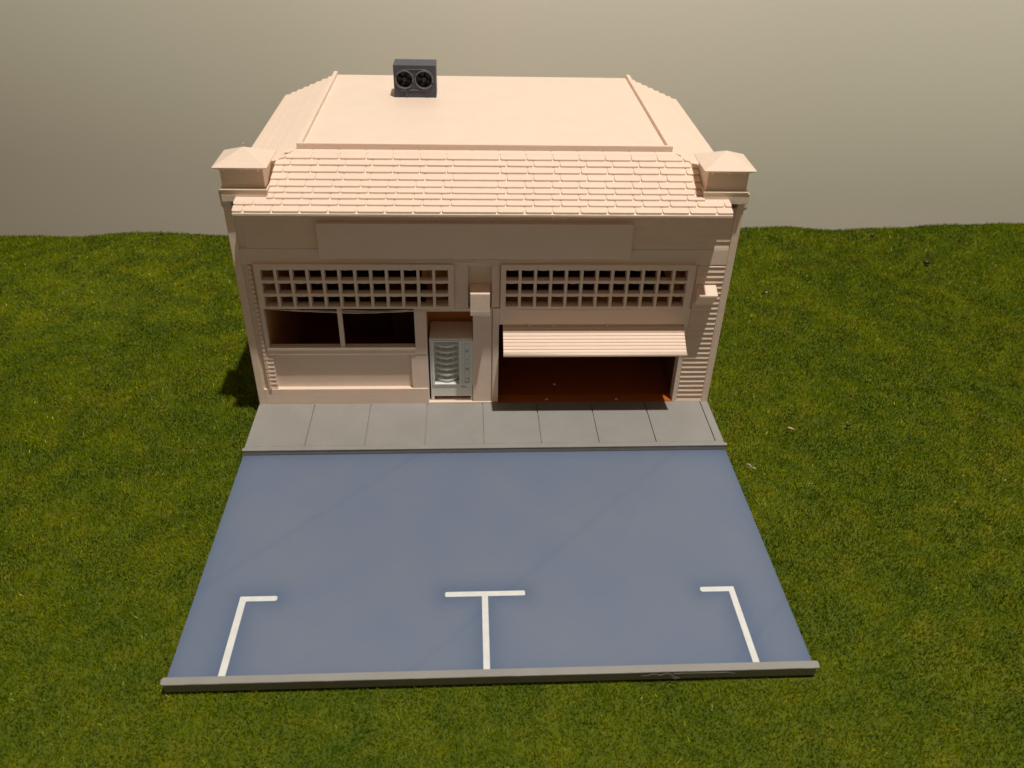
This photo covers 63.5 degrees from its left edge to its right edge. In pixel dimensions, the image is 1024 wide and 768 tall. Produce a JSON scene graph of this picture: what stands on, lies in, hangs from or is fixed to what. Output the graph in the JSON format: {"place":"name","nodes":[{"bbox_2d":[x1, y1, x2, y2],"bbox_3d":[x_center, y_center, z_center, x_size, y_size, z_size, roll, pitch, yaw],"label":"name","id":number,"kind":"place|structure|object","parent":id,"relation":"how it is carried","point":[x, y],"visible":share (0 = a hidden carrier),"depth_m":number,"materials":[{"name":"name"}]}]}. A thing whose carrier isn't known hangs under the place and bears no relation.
{"place":"outdoors","nodes":[
{"label":"outdoors","id":0,"kind":"place"},
{"bbox_2d":[0,0,1023,236],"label":"backdrop","id":1,"kind":"structure","parent":0,"point":[118,116],"depth_m":0.53,"materials":[{"name":"paper"}]},
{"bbox_2d":[0,221,1023,767],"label":"ground","id":2,"kind":"structure","parent":0,"point":[546,718],"depth_m":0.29,"materials":[{"name":"green plant"}]},
{"bbox_2d":[211,71,756,403],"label":"garage building","id":3,"kind":"structure","parent":2,"relation":"on","point":[563,239],"depth_m":0.34,"materials":[{"name":"beige plastic"}]},
{"bbox_2d":[253,263,454,313],"bbox_3d":[-0.063,-0.039,0.335,0.079,0.022,0.003,0,35,-3],"label":"window frame","id":4,"kind":"structure","parent":3,"relation":"in","point":[260,280],"depth_m":0.33,"materials":[{"name":"beige plastic"}]},
{"bbox_2d":[393,59,436,97],"bbox_3d":[-0.045,-0.142,0.383,0.019,0.014,0.012,0,35,-3],"label":"air conditioner","id":5,"kind":"object","parent":3,"relation":"on","point":[417,78],"visible":1,"depth_m":0.38,"materials":[{"name":"grey metal"}]},
{"bbox_2d":[429,321,472,399],"bbox_3d":[-0.026,-0.010,0.366,0.019,0.032,0.015,0,35,-3],"label":"vending machine","id":6,"kind":"object","parent":3,"relation":"in","point":[451,355],"visible":1,"depth_m":0.36,"materials":[{"name":"white metal"}]},
{"bbox_2d":[503,296,686,356],"bbox_3d":[0.035,-0.025,0.351,0.077,0.017,0.026,0,35,-3],"label":"garage door","id":7,"kind":"structure","parent":3,"relation":"in","point":[519,340],"depth_m":0.35,"materials":[{"name":"beige plastic"}]},
{"bbox_2d":[500,264,696,310],"bbox_3d":[0.035,-0.040,0.339,0.079,0.021,0.003,0,35,-3],"label":"window frame","id":8,"kind":"structure","parent":3,"relation":"in","point":[688,281],"depth_m":0.34,"materials":[{"name":"beige plastic"}]},
{"bbox_2d":[242,401,726,455],"bbox_3d":[-0.011,0.019,0.358,0.202,0.004,0.033,0,35,-3],"label":"sidewalk base","id":9,"kind":"object","parent":2,"relation":"on","point":[338,429],"visible":1,"depth_m":0.35,"materials":[{"name":"grey concrete"}]},
{"bbox_2d":[160,450,819,691],"bbox_3d":[-0.007,0.060,0.299,0.202,0.004,0.110,0,35,-3],"label":"parking lot base","id":10,"kind":"object","parent":2,"relation":"on","point":[353,570],"visible":1,"depth_m":0.29,"materials":[{"name":"blue plastic"}]},
{"bbox_2d":[641,672,730,678],"bbox_3d":[0.055,0.090,0.256,0.030,0.002,0.001,0,35,-3],"label":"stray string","id":11,"kind":"object","parent":10,"relation":"attached to","point":[682,673],"visible":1,"depth_m":0.26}
]}

